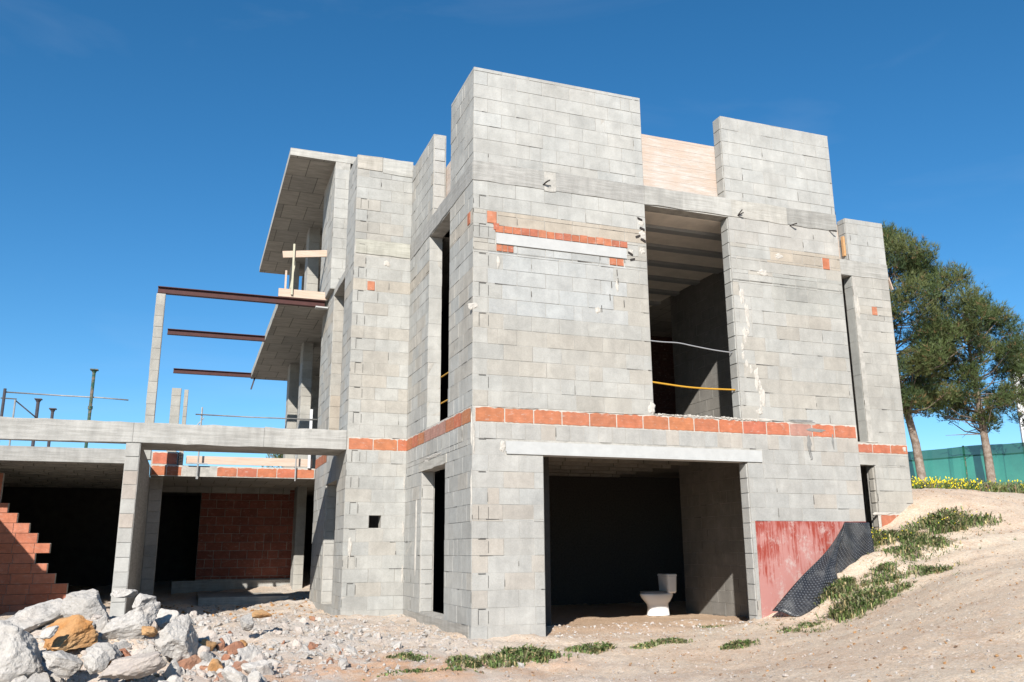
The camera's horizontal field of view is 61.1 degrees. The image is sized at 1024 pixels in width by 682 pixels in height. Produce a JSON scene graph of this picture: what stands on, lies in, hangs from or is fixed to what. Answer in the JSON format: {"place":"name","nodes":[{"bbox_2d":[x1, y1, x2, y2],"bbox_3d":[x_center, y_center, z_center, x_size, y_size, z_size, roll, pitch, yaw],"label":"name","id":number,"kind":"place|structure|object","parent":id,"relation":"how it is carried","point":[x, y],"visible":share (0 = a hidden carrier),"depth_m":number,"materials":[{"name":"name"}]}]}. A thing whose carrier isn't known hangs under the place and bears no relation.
{"place":"outdoors","nodes":[
{"label":"outdoors","id":0,"kind":"place"},
{"bbox_2d":[159,597,337,618],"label":"porch gravel","id":1,"kind":"structure","parent":0,"point":[244,608],"depth_m":14.81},
{"bbox_2d":[30,613,523,681],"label":"rubble gravel","id":2,"kind":"structure","parent":0,"point":[82,652],"depth_m":9.29,"materials":[{"name":"gravel"}]},
{"bbox_2d":[43,614,98,650],"bbox_3d":[-3.774,2.493,7.427,0.276,0.294,0.395,-13,-18,42],"label":"boulder","id":3,"kind":"object","parent":2,"relation":"on","point":[76,631],"visible":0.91,"depth_m":7.37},
{"bbox_2d":[154,613,198,660],"bbox_3d":[-2.890,2.583,7.523,0.271,0.422,0.389,-4,-14,16],"label":"boulder","id":4,"kind":"object","parent":2,"relation":"on","point":[176,639],"visible":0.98,"depth_m":7.42,"materials":[{"name":"stone"}]},
{"bbox_2d":[141,626,157,636],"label":"boulder","id":5,"kind":"object","parent":4,"relation":"on","point":[150,631],"visible":1,"depth_m":7.31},
{"bbox_2d":[0,488,1023,681],"bbox_3d":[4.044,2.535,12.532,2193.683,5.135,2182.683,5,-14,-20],"label":"ground","id":6,"kind":"structure","parent":0,"point":[578,617],"depth_m":9.06,"materials":[{"name":"sand"}]},
{"bbox_2d":[11,675,27,681],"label":"rubble chunk","id":7,"kind":"object","parent":6,"relation":"on","point":[23,678],"visible":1,"depth_m":6.76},
{"bbox_2d":[0,620,43,681],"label":"boulder","id":8,"kind":"object","parent":6,"relation":"on","point":[20,651],"visible":0.91,"depth_m":6.83,"materials":[{"name":"stone"}]},
{"bbox_2d":[39,625,58,638],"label":"boulder","id":9,"kind":"object","parent":8,"relation":"on","point":[48,632],"visible":1,"depth_m":7.13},
{"bbox_2d":[6,598,63,632],"bbox_3d":[-4.441,2.627,8.077,0.490,0.357,0.786,3,6,40],"label":"boulder","id":10,"kind":"object","parent":6,"relation":"on","point":[36,616],"visible":0.45,"depth_m":7.98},
{"bbox_2d":[26,672,51,681],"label":"rubble chunk","id":11,"kind":"object","parent":6,"relation":"on","point":[40,677],"visible":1,"depth_m":6.83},
{"bbox_2d":[50,673,64,681],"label":"rubble chunk","id":12,"kind":"object","parent":6,"relation":"on","point":[53,677],"visible":0.66,"depth_m":6.96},
{"bbox_2d":[42,650,82,678],"bbox_3d":[-3.576,2.558,6.875,0.319,0.198,0.177,26,-19,-25],"label":"boulder","id":13,"kind":"object","parent":6,"relation":"on","point":[62,664],"visible":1,"depth_m":6.84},
{"bbox_2d":[60,589,109,618],"bbox_3d":[-3.948,2.505,8.053,0.415,0.399,0.291,0,-14,-3],"label":"boulder","id":14,"kind":"object","parent":6,"relation":"on","point":[86,604],"visible":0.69,"depth_m":7.96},
{"bbox_2d":[83,647,109,674],"bbox_3d":[-3.305,2.542,6.904,0.173,0.207,0.174,2,9,45],"label":"boulder","id":15,"kind":"object","parent":6,"relation":"on","point":[96,659],"visible":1,"depth_m":6.86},
{"bbox_2d":[91,614,101,620],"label":"rubble chunk","id":16,"kind":"object","parent":6,"relation":"on","point":[96,616],"visible":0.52,"depth_m":7.87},
{"bbox_2d":[94,614,108,630],"bbox_3d":[-3.686,2.568,7.806,0.096,0.183,0.143,6,24,36],"label":"rubble chunk","id":17,"kind":"object","parent":6,"relation":"on","point":[101,622],"visible":0.58,"depth_m":7.77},
{"bbox_2d":[86,642,122,660],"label":"boulder","id":18,"kind":"object","parent":6,"relation":"on","point":[113,651],"visible":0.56,"depth_m":7.19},
{"bbox_2d":[113,641,130,650],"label":"rubble chunk","id":19,"kind":"object","parent":6,"relation":"on","point":[123,644],"visible":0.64,"depth_m":7.56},
{"bbox_2d":[110,589,137,597],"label":"boulder","id":20,"kind":"object","parent":6,"relation":"on","point":[127,593],"visible":1,"depth_m":8.48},
{"bbox_2d":[119,648,130,656],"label":"rubble chunk","id":21,"kind":"object","parent":6,"relation":"on","point":[124,652],"visible":0.19,"depth_m":7.36,"materials":[{"name":"brick"}]},
{"bbox_2d":[98,601,160,639],"bbox_3d":[-3.450,2.660,7.824,0.675,0.488,0.331,-23,27,-29],"label":"boulder","id":22,"kind":"object","parent":6,"relation":"on","point":[129,624],"visible":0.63,"depth_m":7.71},
{"bbox_2d":[98,651,166,678],"bbox_3d":[-2.992,2.579,6.854,0.501,0.173,0.260,-10,1,-28],"label":"boulder","id":23,"kind":"object","parent":6,"relation":"on","point":[136,666],"visible":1,"depth_m":6.80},
{"bbox_2d":[130,649,142,655],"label":"rubble chunk","id":24,"kind":"object","parent":6,"relation":"on","point":[134,652],"visible":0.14,"depth_m":7.42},
{"bbox_2d":[132,593,156,608],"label":"boulder","id":25,"kind":"object","parent":6,"relation":"on","point":[141,599],"visible":0.68,"depth_m":8.38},
{"bbox_2d":[138,645,155,653],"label":"rubble chunk","id":26,"kind":"object","parent":6,"relation":"on","point":[151,648],"visible":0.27,"depth_m":7.40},
{"bbox_2d":[151,620,163,630],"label":"rubble chunk","id":27,"kind":"object","parent":6,"relation":"on","point":[154,624],"visible":0.02,"depth_m":8.26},
{"bbox_2d":[153,677,164,681],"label":"rubble chunk","id":28,"kind":"object","parent":6,"relation":"on","point":[156,679],"visible":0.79,"depth_m":7.00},
{"bbox_2d":[161,656,170,661],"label":"rubble chunk","id":29,"kind":"object","parent":6,"relation":"on","point":[166,658],"visible":0.36,"depth_m":7.49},
{"bbox_2d":[155,608,179,628],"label":"boulder","id":30,"kind":"object","parent":6,"relation":"on","point":[164,618],"visible":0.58,"depth_m":8.17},
{"bbox_2d":[163,659,182,679],"bbox_3d":[-2.784,2.746,7.124,0.126,0.203,0.181,-13,17,23],"label":"rubble chunk","id":31,"kind":"object","parent":6,"relation":"on","point":[173,667],"visible":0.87,"depth_m":7.10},
{"bbox_2d":[166,675,182,681],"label":"rubble chunk","id":32,"kind":"object","parent":6,"relation":"on","point":[174,678],"visible":1,"depth_m":6.96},
{"bbox_2d":[178,655,200,669],"bbox_3d":[-2.777,2.781,7.405,0.168,0.190,0.206,-7,-15,27],"label":"rubble chunk","id":33,"kind":"object","parent":6,"relation":"on","point":[189,663],"visible":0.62,"depth_m":7.39,"materials":[{"name":"brick"}]},
{"bbox_2d":[196,669,205,677],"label":"rubble chunk","id":34,"kind":"object","parent":6,"relation":"on","point":[200,672],"visible":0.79,"depth_m":7.24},
{"bbox_2d":[195,661,208,669],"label":"rubble chunk","id":35,"kind":"object","parent":6,"relation":"on","point":[202,663],"visible":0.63,"depth_m":7.40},
{"bbox_2d":[196,646,209,656],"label":"rubble chunk","id":36,"kind":"object","parent":6,"relation":"on","point":[203,649],"visible":0.43,"depth_m":7.60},
{"bbox_2d":[200,652,214,661],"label":"rubble chunk","id":37,"kind":"object","parent":6,"relation":"on","point":[206,656],"visible":0.37,"depth_m":7.47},
{"bbox_2d":[200,639,216,650],"bbox_3d":[-2.776,2.775,7.828,0.140,0.150,0.206,39,8,19],"label":"rubble chunk","id":38,"kind":"object","parent":6,"relation":"on","point":[208,643],"visible":0.53,"depth_m":7.82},
{"bbox_2d":[198,630,221,643],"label":"boulder","id":39,"kind":"object","parent":6,"relation":"on","point":[210,635],"visible":0.67,"depth_m":7.93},
{"bbox_2d":[207,658,223,671],"bbox_3d":[-2.534,2.803,7.413,0.149,0.194,0.116,-12,7,-21],"label":"rubble chunk","id":40,"kind":"object","parent":6,"relation":"on","point":[215,665],"visible":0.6,"depth_m":7.37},
{"bbox_2d":[216,638,224,650],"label":"rubble chunk","id":41,"kind":"object","parent":6,"relation":"on","point":[220,646],"visible":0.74,"depth_m":7.95,"materials":[{"name":"brick"}]},
{"bbox_2d":[222,659,229,665],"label":"rubble chunk","id":42,"kind":"object","parent":6,"relation":"on","point":[225,662],"visible":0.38,"depth_m":7.56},
{"bbox_2d":[221,654,231,660],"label":"rubble chunk","id":43,"kind":"object","parent":6,"relation":"on","point":[226,657],"visible":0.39,"depth_m":7.65,"materials":[{"name":"brick"}]},
{"bbox_2d":[222,634,231,645],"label":"rubble chunk","id":44,"kind":"object","parent":6,"relation":"on","point":[227,639],"visible":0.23,"depth_m":8.15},
{"bbox_2d":[223,641,244,654],"bbox_3d":[-2.565,2.865,8.013,0.125,0.190,0.230,-33,-31,27],"label":"rubble chunk","id":45,"kind":"object","parent":6,"relation":"on","point":[231,648],"visible":0.59,"depth_m":7.98,"materials":[{"name":"brick"}]},
{"bbox_2d":[221,665,247,681],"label":"rubble chunk","id":46,"kind":"object","parent":6,"relation":"on","point":[229,673],"visible":1,"depth_m":6.85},
{"bbox_2d":[232,660,247,671],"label":"rubble chunk","id":47,"kind":"object","parent":6,"relation":"on","point":[236,665],"visible":0.45,"depth_m":7.47,"materials":[{"name":"ceramic"}]},
{"bbox_2d":[237,646,253,659],"bbox_3d":[-2.418,2.896,7.914,0.122,0.224,0.227,-23,-36,4],"label":"rubble chunk","id":48,"kind":"object","parent":6,"relation":"on","point":[244,653],"visible":0.37,"depth_m":7.90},
{"bbox_2d":[240,613,253,630],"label":"boulder","id":49,"kind":"object","parent":6,"relation":"on","point":[246,622],"visible":1,"depth_m":9.48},
{"bbox_2d":[249,647,257,659],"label":"rubble chunk","id":50,"kind":"object","parent":6,"relation":"on","point":[254,653],"visible":0.23,"depth_m":7.71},
{"bbox_2d":[247,671,261,681],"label":"rubble chunk","id":51,"kind":"object","parent":6,"relation":"on","point":[255,676],"visible":1,"depth_m":6.95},
{"bbox_2d":[241,659,273,675],"bbox_3d":[-2.187,2.825,7.441,0.305,0.168,0.116,20,3,-32],"label":"rubble chunk","id":52,"kind":"object","parent":6,"relation":"on","point":[263,667],"visible":0.68,"depth_m":7.42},
{"bbox_2d":[251,653,265,661],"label":"rubble chunk","id":53,"kind":"object","parent":6,"relation":"on","point":[260,656],"visible":0.3,"depth_m":7.57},
{"bbox_2d":[252,610,271,617],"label":"boulder","id":54,"kind":"object","parent":6,"relation":"on","point":[259,613],"visible":0.92,"depth_m":9.82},
{"bbox_2d":[267,616,273,622],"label":"rubble chunk","id":55,"kind":"object","parent":6,"relation":"on","point":[271,619],"visible":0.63,"depth_m":10.80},
{"bbox_2d":[262,454,282,467],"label":"distant pine","id":56,"kind":"object","parent":6,"relation":"on","point":[276,456],"depth_m":43.95,"materials":[{"name":"green plant"}]},
{"bbox_2d":[267,659,281,665],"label":"rubble chunk","id":57,"kind":"object","parent":6,"relation":"on","point":[273,661],"visible":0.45,"depth_m":7.96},
{"bbox_2d":[280,622,289,630],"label":"rubble chunk","id":58,"kind":"object","parent":6,"relation":"on","point":[284,626],"visible":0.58,"depth_m":10.14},
{"bbox_2d":[288,665,297,672],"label":"rubble chunk","id":59,"kind":"object","parent":6,"relation":"on","point":[292,668],"visible":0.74,"depth_m":7.74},
{"bbox_2d":[291,639,302,646],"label":"rubble chunk","id":60,"kind":"object","parent":6,"relation":"on","point":[295,642],"visible":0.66,"depth_m":9.20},
{"bbox_2d":[294,627,303,634],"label":"rubble chunk","id":61,"kind":"object","parent":6,"relation":"on","point":[298,630],"visible":0.81,"depth_m":10.06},
{"bbox_2d":[299,652,308,658],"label":"rubble chunk","id":62,"kind":"object","parent":6,"relation":"on","point":[305,655],"visible":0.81,"depth_m":8.46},
{"bbox_2d":[300,644,308,650],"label":"rubble chunk","id":63,"kind":"object","parent":6,"relation":"on","point":[304,647],"visible":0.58,"depth_m":8.72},
{"bbox_2d":[308,642,315,649],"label":"rubble chunk","id":64,"kind":"object","parent":6,"relation":"on","point":[311,645],"visible":0.66,"depth_m":8.95,"materials":[{"name":"brick"}]},
{"bbox_2d":[329,644,341,652],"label":"rubble chunk","id":65,"kind":"object","parent":6,"relation":"on","point":[337,648],"visible":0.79,"depth_m":8.95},
{"bbox_2d":[338,658,348,667],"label":"rubble chunk","id":66,"kind":"object","parent":6,"relation":"on","point":[342,662],"visible":0.83,"depth_m":7.96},
{"bbox_2d":[346,633,354,640],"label":"rubble chunk","id":67,"kind":"object","parent":6,"relation":"on","point":[350,637],"visible":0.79,"depth_m":9.92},
{"bbox_2d":[344,646,357,652],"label":"rubble chunk","id":68,"kind":"object","parent":6,"relation":"on","point":[349,649],"visible":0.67,"depth_m":8.98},
{"bbox_2d":[393,641,401,648],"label":"rubble chunk","id":69,"kind":"object","parent":6,"relation":"on","point":[397,645],"visible":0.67,"depth_m":9.39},
{"bbox_2d":[384,651,438,661],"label":"weed patch","id":70,"kind":"object","parent":6,"relation":"on","point":[409,656],"visible":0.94,"depth_m":8.60,"materials":[{"name":"green plant"}]},
{"bbox_2d":[363,666,483,679],"bbox_3d":[-0.783,2.979,7.804,1.104,0.087,0.185,5,-14,-20],"label":"weed patch","id":71,"kind":"object","parent":6,"relation":"on","point":[417,670],"visible":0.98,"depth_m":7.79,"materials":[{"name":"green plant"}]},
{"bbox_2d":[0,67,912,639],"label":"unfinished house","id":72,"kind":"structure","parent":6,"relation":"on","point":[534,267],"depth_m":13.20,"materials":[{"name":"concrete"}]},
{"bbox_2d":[31,398,42,445],"bbox_3d":[-8.857,1.605,16.118,0.120,1.078,0.120,5,-14,-20],"label":"steel prop","id":73,"kind":"object","parent":72,"relation":"on","point":[38,400],"visible":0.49,"depth_m":16.18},
{"bbox_2d":[47,408,56,446],"bbox_3d":[-8.612,1.708,16.185,0.120,0.908,0.120,5,-14,-20],"label":"steel prop","id":74,"kind":"object","parent":72,"relation":"on","point":[52,410],"visible":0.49,"depth_m":16.24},
{"bbox_2d":[0,388,128,445],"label":"guard rail","id":75,"kind":"object","parent":72,"relation":"on","point":[3,397],"visible":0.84,"depth_m":16.11,"materials":[{"name":"metal"}]},
{"bbox_2d":[84,368,98,447],"bbox_3d":[-8.023,1.371,16.490,0.140,1.698,0.140,5,-14,-20],"label":"steel prop","id":76,"kind":"object","parent":72,"relation":"on","point":[90,406],"visible":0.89,"depth_m":16.55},
{"bbox_2d":[186,456,312,466],"bbox_3d":[-4.954,2.283,16.459,2.303,0.152,0.041,5,-14,-20],"label":"plank","id":77,"kind":"object","parent":72,"relation":"on","point":[218,460],"visible":1,"depth_m":16.43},
{"bbox_2d":[187,407,316,480],"bbox_3d":[-4.890,1.928,16.393,2.338,1.390,0.083,5,-14,-20],"label":"guard rail","id":78,"kind":"object","parent":72,"relation":"attached to","point":[310,427],"visible":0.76,"depth_m":16.50,"materials":[{"name":"white metal"}]},
{"bbox_2d":[284,270,286,288],"bbox_3d":[-4.337,-1.105,16.622,0.035,0.515,0.024,5,-14,-20],"label":"lath","id":79,"kind":"object","parent":72,"relation":"on","point":[285,279],"visible":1,"depth_m":16.63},
{"bbox_2d":[291,244,294,294],"bbox_3d":[-4.183,-1.373,16.580,0.035,1.015,0.024,5,-14,-20],"label":"lath","id":80,"kind":"object","parent":72,"relation":"on","point":[292,269],"visible":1,"depth_m":16.57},
{"bbox_2d":[278,288,327,299],"bbox_3d":[-3.986,-0.888,16.591,0.932,0.158,0.044,5,-14,-20],"label":"plank","id":81,"kind":"object","parent":72,"relation":"on","point":[303,294],"visible":0.86,"depth_m":16.57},
{"bbox_2d":[282,250,326,257],"bbox_3d":[-3.949,-1.684,16.800,0.958,0.259,0.040,5,-14,-20],"label":"plank","id":82,"kind":"object","parent":72,"relation":"attached to","point":[307,253],"visible":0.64,"depth_m":16.77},
{"bbox_2d":[651,340,732,352],"bbox_3d":[2.496,0.078,12.111,1.361,0.093,0.017,5,-14,-20],"label":"conduit","id":83,"kind":"object","parent":72,"relation":"attached to","point":[692,346],"visible":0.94,"depth_m":12.12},
{"bbox_2d":[652,381,735,390],"bbox_3d":[2.499,0.622,11.978,1.361,0.070,0.025,5,-14,-20],"label":"hose","id":84,"kind":"object","parent":72,"relation":"attached to","point":[693,387],"visible":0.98,"depth_m":11.96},
{"bbox_2d":[772,522,873,616],"bbox_3d":[4.301,3.063,11.648,1.881,1.260,0.400,7,-15,-27],"label":"drainage membrane","id":85,"kind":"object","parent":72,"relation":"attached to","point":[852,541],"visible":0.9,"depth_m":11.67,"materials":[{"name":"plastic"}]},
{"bbox_2d":[443,653,486,668],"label":"weed patch","id":86,"kind":"object","parent":6,"relation":"on","point":[465,660],"visible":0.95,"depth_m":8.13,"materials":[{"name":"green plant"}]},
{"bbox_2d":[472,643,578,668],"bbox_3d":[0.133,3.133,8.685,1.086,0.205,0.571,5,-14,-20],"label":"weed patch","id":87,"kind":"object","parent":6,"relation":"on","point":[512,656],"visible":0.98,"depth_m":8.59,"materials":[{"name":"green plant"}]},
{"bbox_2d":[564,641,617,654],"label":"weed patch","id":88,"kind":"object","parent":6,"relation":"on","point":[597,647],"visible":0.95,"depth_m":9.37,"materials":[{"name":"green plant"}]},
{"bbox_2d":[628,644,655,648],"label":"weed patch","id":89,"kind":"object","parent":6,"relation":"on","point":[641,646],"visible":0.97,"depth_m":9.67,"materials":[{"name":"green plant"}]},
{"bbox_2d":[640,574,676,615],"bbox_3d":[2.435,4.256,14.574,0.614,0.666,0.373,5,-14,-20],"label":"toilet","id":90,"kind":"object","parent":6,"relation":"on","point":[656,601],"visible":1,"depth_m":14.46,"materials":[{"name":"white ceramic"}]},
{"bbox_2d":[637,636,692,646],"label":"weed patch","id":91,"kind":"object","parent":6,"relation":"on","point":[659,641],"visible":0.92,"depth_m":9.88,"materials":[{"name":"green plant"}]},
{"bbox_2d":[354,490,1023,681],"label":"loose stones","id":92,"kind":"object","parent":6,"relation":"on","point":[874,657],"visible":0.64,"depth_m":8.34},
{"bbox_2d":[691,625,726,627],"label":"weed patch","id":93,"kind":"object","parent":6,"relation":"on","point":[703,626],"visible":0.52,"depth_m":11.50,"materials":[{"name":"green plant"}]},
{"bbox_2d":[720,638,760,649],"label":"weed patch","id":94,"kind":"object","parent":6,"relation":"on","point":[736,644],"visible":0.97,"depth_m":9.38,"materials":[{"name":"green plant"}]},
{"bbox_2d":[775,620,824,633],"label":"weed patch","id":95,"kind":"object","parent":6,"relation":"on","point":[808,624],"visible":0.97,"depth_m":10.49,"materials":[{"name":"green plant"}]},
{"bbox_2d":[814,574,869,607],"bbox_3d":[4.234,3.297,11.338,0.840,0.460,0.706,5,-14,-20],"label":"weed patch","id":96,"kind":"object","parent":6,"relation":"on","point":[840,587],"visible":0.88,"depth_m":11.30,"materials":[{"name":"green plant"}]},
{"bbox_2d":[816,584,900,622],"bbox_3d":[4.291,3.238,10.706,1.123,0.438,0.813,5,-14,-20],"label":"weed patch","id":97,"kind":"object","parent":6,"relation":"on","point":[853,604],"visible":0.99,"depth_m":10.58,"materials":[{"name":"green plant"}]},
{"bbox_2d":[870,527,881,534],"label":"weed patch","id":98,"kind":"object","parent":6,"relation":"on","point":[873,530],"visible":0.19,"depth_m":13.79,"materials":[{"name":"green plant"}]},
{"bbox_2d":[861,561,904,587],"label":"weed patch","id":99,"kind":"object","parent":6,"relation":"on","point":[882,568],"visible":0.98,"depth_m":11.39,"materials":[{"name":"green plant"}]},
{"bbox_2d":[878,581,915,592],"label":"weed patch","id":100,"kind":"object","parent":6,"relation":"on","point":[902,586],"visible":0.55,"depth_m":10.86,"materials":[{"name":"green plant"}]},
{"bbox_2d":[872,528,935,547],"bbox_3d":[5.693,2.990,13.124,1.375,0.340,1.137,-1,-14,3],"label":"weed patch","id":101,"kind":"object","parent":6,"relation":"on","point":[884,537],"visible":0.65,"depth_m":12.85,"materials":[{"name":"green plant"}]},
{"bbox_2d":[874,535,962,561],"bbox_3d":[5.730,2.954,12.365,1.394,0.380,0.853,5,-14,-20],"label":"weed patch","id":102,"kind":"object","parent":6,"relation":"on","point":[909,547],"visible":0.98,"depth_m":12.25,"materials":[{"name":"green plant"}]},
{"bbox_2d":[894,563,959,582],"bbox_3d":[5.383,3.014,11.276,0.889,0.265,0.600,5,-14,-20],"label":"weed patch","id":103,"kind":"object","parent":6,"relation":"on","point":[925,570],"visible":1,"depth_m":11.23,"materials":[{"name":"green plant"}]},
{"bbox_2d":[881,220,999,481],"bbox_3d":[12.941,0.460,29.685,7.046,9.830,6.773,5,-14,-20],"label":"pine tree","id":104,"kind":"object","parent":6,"relation":"on","point":[929,319],"visible":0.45,"depth_m":28.53,"materials":[{"name":"green plant"}]},
{"bbox_2d":[887,506,1004,535],"bbox_3d":[6.762,2.825,13.635,1.759,0.525,1.380,5,-14,-20],"label":"weed patch","id":105,"kind":"object","parent":6,"relation":"on","point":[948,521],"visible":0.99,"depth_m":13.44,"materials":[{"name":"green plant"}]},
{"bbox_2d":[908,442,1023,484],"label":"fence","id":106,"kind":"object","parent":6,"relation":"on","point":[964,462],"visible":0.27,"depth_m":29.85,"materials":[{"name":"fabric"}]},
{"bbox_2d":[911,476,1022,489],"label":"yellow flowers","id":107,"kind":"object","parent":6,"relation":"on","point":[944,480],"visible":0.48,"depth_m":23.13,"materials":[{"name":"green plant"}]},
{"bbox_2d":[911,477,1023,493],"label":"flower bed greenery","id":108,"kind":"object","parent":6,"relation":"on","point":[1010,487],"visible":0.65,"depth_m":22.95,"materials":[{"name":"green plant"}]},
{"bbox_2d":[912,288,1023,484],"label":"pine tree","id":109,"kind":"object","parent":6,"relation":"on","point":[986,417],"visible":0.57,"depth_m":28.98,"materials":[{"name":"green plant"}]},
{"bbox_2d":[980,329,1023,429],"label":"pine tree","id":110,"kind":"object","parent":6,"relation":"on","point":[1019,413],"visible":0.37,"depth_m":30.06,"materials":[{"name":"green plant"}]},
{"bbox_2d":[1011,348,1023,441],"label":"white house","id":111,"kind":"structure","parent":6,"relation":"on","point":[1021,431],"depth_m":45.49,"materials":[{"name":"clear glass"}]},
{"bbox_2d":[0,0,1023,473],"label":"sky","id":112,"kind":"structure","parent":0,"point":[145,145],"materials":[{"name":"blue"}]},
{"bbox_2d":[548,612,785,637],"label":"gravel","id":113,"kind":"structure","parent":0,"point":[626,628],"depth_m":11.17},
{"bbox_2d":[761,507,1017,632],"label":"sparse grass","id":114,"kind":"structure","parent":0,"point":[798,629],"depth_m":11.17,"materials":[{"name":"green plant"}]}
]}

